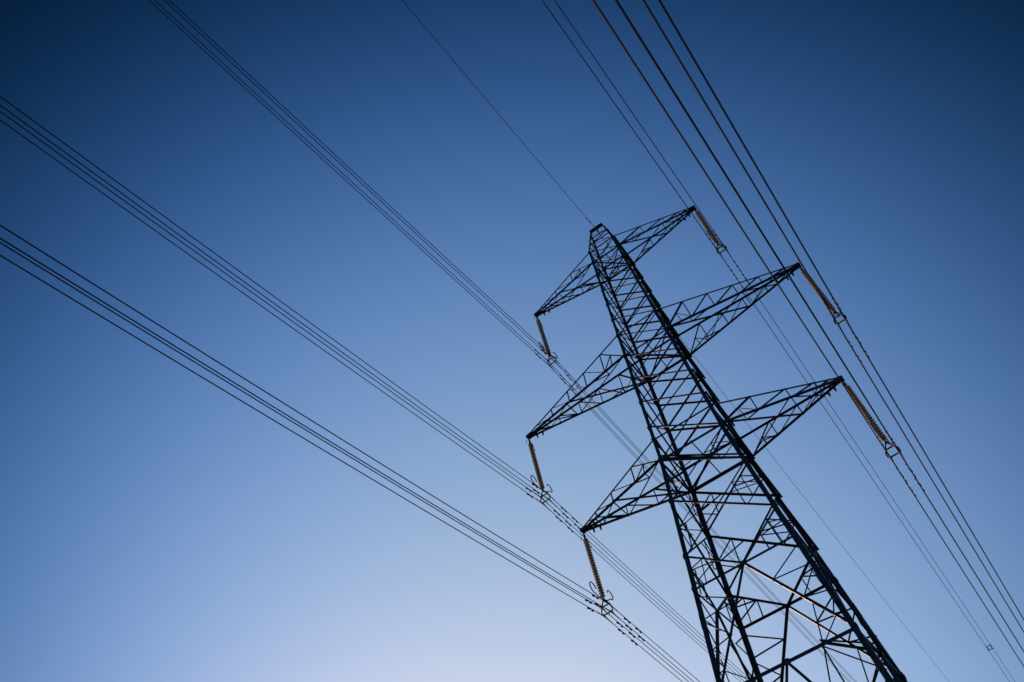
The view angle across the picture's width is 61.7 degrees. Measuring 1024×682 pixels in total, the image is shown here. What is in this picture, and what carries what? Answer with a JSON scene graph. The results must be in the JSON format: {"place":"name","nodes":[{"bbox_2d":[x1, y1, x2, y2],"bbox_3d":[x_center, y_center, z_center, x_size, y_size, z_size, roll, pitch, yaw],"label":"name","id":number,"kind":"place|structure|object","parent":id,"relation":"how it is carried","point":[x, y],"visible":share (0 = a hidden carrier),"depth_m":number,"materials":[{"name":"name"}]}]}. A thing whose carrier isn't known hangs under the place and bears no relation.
{"place":"outdoors","nodes":[
{"label":"outdoors","id":0,"kind":"place"},
{"bbox_2d":[0,0,1023,681],"label":"sky","id":1,"kind":"structure","parent":0,"point":[156,525],"materials":[{"name":"blue"}]},
{"bbox_3d":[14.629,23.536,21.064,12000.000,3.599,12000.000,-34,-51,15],"label":"ground","id":2,"kind":"structure","parent":0,"visible":0},
{"bbox_2d":[526,205,907,681],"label":"electricity pylon","id":3,"kind":"object","parent":2,"relation":"on","point":[824,575],"visible":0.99,"depth_m":41.81,"materials":[{"name":"metal"}]},
{"bbox_2d":[526,439,552,506],"bbox_3d":[1.439,7.280,48.513,0.629,4.844,1.832,-34,-51,15],"label":"insulator string","id":4,"kind":"object","parent":3,"relation":"hanging from","point":[536,465],"visible":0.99,"depth_m":48.13,"materials":[{"name":"ceramic"}]},
{"bbox_2d":[0,120,740,681],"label":"conductor wire","id":5,"kind":"object","parent":4,"relation":"hanging from","point":[318,346],"visible":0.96,"depth_m":34.64,"materials":[{"name":"metal"}]},
{"bbox_2d":[0,111,743,680],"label":"conductor wire","id":6,"kind":"object","parent":4,"relation":"hanging from","point":[326,345],"visible":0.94,"depth_m":35.10,"materials":[{"name":"metal"}]},
{"bbox_2d":[0,96,745,675],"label":"conductor wire","id":7,"kind":"object","parent":4,"relation":"hanging from","point":[328,336],"visible":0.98,"depth_m":34.77,"materials":[{"name":"metal"}]},
{"bbox_2d":[0,105,746,679],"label":"conductor wire","id":8,"kind":"object","parent":4,"relation":"hanging from","point":[318,335],"visible":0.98,"depth_m":34.31,"materials":[{"name":"metal"}]},
{"bbox_2d":[534,316,557,368],"bbox_3d":[2.074,-0.071,54.653,0.629,4.844,1.832,-34,-51,15],"label":"insulator string","id":9,"kind":"object","parent":3,"relation":"hanging from","point":[542,333],"visible":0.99,"depth_m":54.25,"materials":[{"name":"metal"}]},
{"bbox_2d":[149,0,847,680],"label":"conductor wire","id":10,"kind":"object","parent":9,"relation":"hanging from","point":[453,278],"visible":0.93,"depth_m":44.50,"materials":[{"name":"metal"}]},
{"bbox_2d":[154,0,845,676],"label":"conductor wire","id":11,"kind":"object","parent":9,"relation":"hanging from","point":[404,230],"visible":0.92,"depth_m":44.35,"materials":[{"name":"metal"}]},
{"bbox_2d":[164,0,853,680],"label":"conductor wire","id":12,"kind":"object","parent":9,"relation":"hanging from","point":[436,252],"visible":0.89,"depth_m":44.12,"materials":[{"name":"metal"}]},
{"bbox_2d":[169,0,850,675],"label":"conductor wire","id":13,"kind":"object","parent":9,"relation":"hanging from","point":[455,266],"visible":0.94,"depth_m":44.63,"materials":[{"name":"metal"}]},
{"bbox_2d":[581,533,615,619],"bbox_3d":[4.114,11.395,42.201,0.629,4.844,1.832,-34,-51,15],"label":"insulator string","id":14,"kind":"object","parent":3,"relation":"hanging from","point":[593,567],"visible":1,"depth_m":41.81,"materials":[{"name":"ceramic"}]},
{"bbox_2d":[0,255,682,681],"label":"conductor wire","id":15,"kind":"object","parent":14,"relation":"hanging from","point":[312,443],"visible":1,"depth_m":27.01,"materials":[{"name":"metal"}]},
{"bbox_2d":[0,242,688,681],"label":"conductor wire","id":16,"kind":"object","parent":14,"relation":"hanging from","point":[306,430],"visible":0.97,"depth_m":27.34,"materials":[{"name":"metal"}]},
{"bbox_2d":[0,238,693,681],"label":"conductor wire","id":17,"kind":"object","parent":14,"relation":"hanging from","point":[308,428],"visible":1,"depth_m":26.73,"materials":[{"name":"metal"}]},
{"bbox_2d":[0,225,699,681],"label":"conductor wire","id":18,"kind":"object","parent":14,"relation":"hanging from","point":[310,419],"visible":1,"depth_m":27.00,"materials":[{"name":"metal"}]},
{"bbox_2d":[402,0,946,678],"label":"earth wire","id":19,"kind":"object","parent":3,"relation":"attached to","point":[632,276],"visible":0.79,"depth_m":56.96,"materials":[{"name":"metal"}]},
{"bbox_2d":[694,208,728,256],"bbox_3d":[11.809,-6.656,51.456,0.629,4.844,1.832,-34,-51,15],"label":"insulator string","id":20,"kind":"object","parent":3,"relation":"hanging from","point":[707,227],"visible":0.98,"depth_m":51.03,"materials":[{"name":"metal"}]},
{"bbox_2d":[542,0,1009,681],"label":"conductor wire","id":21,"kind":"object","parent":20,"relation":"hanging from","point":[740,284],"visible":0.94,"depth_m":50.30,"materials":[{"name":"metal"}]},
{"bbox_2d":[554,0,1014,680],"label":"conductor wire","id":22,"kind":"object","parent":20,"relation":"hanging from","point":[744,276],"visible":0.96,"depth_m":50.25,"materials":[{"name":"metal"}]},
{"bbox_2d":[800,266,848,328],"bbox_3d":[15.762,-2.408,43.810,0.629,4.844,1.832,-34,-51,15],"label":"insulator string","id":23,"kind":"object","parent":3,"relation":"hanging from","point":[826,300],"visible":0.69,"depth_m":43.22,"materials":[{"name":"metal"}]},
{"bbox_2d":[643,0,1023,631],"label":"conductor wire","id":24,"kind":"object","parent":23,"relation":"hanging from","point":[811,279],"visible":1,"depth_m":38.57,"materials":[{"name":"metal"}]},
{"bbox_2d":[658,0,1023,619],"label":"conductor wire","id":25,"kind":"object","parent":23,"relation":"hanging from","point":[837,304],"visible":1,"depth_m":38.43,"materials":[{"name":"metal"}]},
{"bbox_2d":[842,380,902,462],"bbox_3d":[15.927,3.405,38.322,0.629,4.844,1.832,-34,-51,15],"label":"insulator string","id":26,"kind":"object","parent":3,"relation":"hanging from","point":[873,424],"visible":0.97,"depth_m":37.98,"materials":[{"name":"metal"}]},
{"bbox_2d":[592,0,1023,666],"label":"conductor wire","id":27,"kind":"object","parent":26,"relation":"hanging from","point":[777,282],"visible":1,"depth_m":26.71,"materials":[{"name":"metal"}]},
{"bbox_2d":[615,0,1023,651],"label":"conductor wire","id":28,"kind":"object","parent":26,"relation":"hanging from","point":[794,284],"visible":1,"depth_m":26.88,"materials":[{"name":"metal"}]}
]}

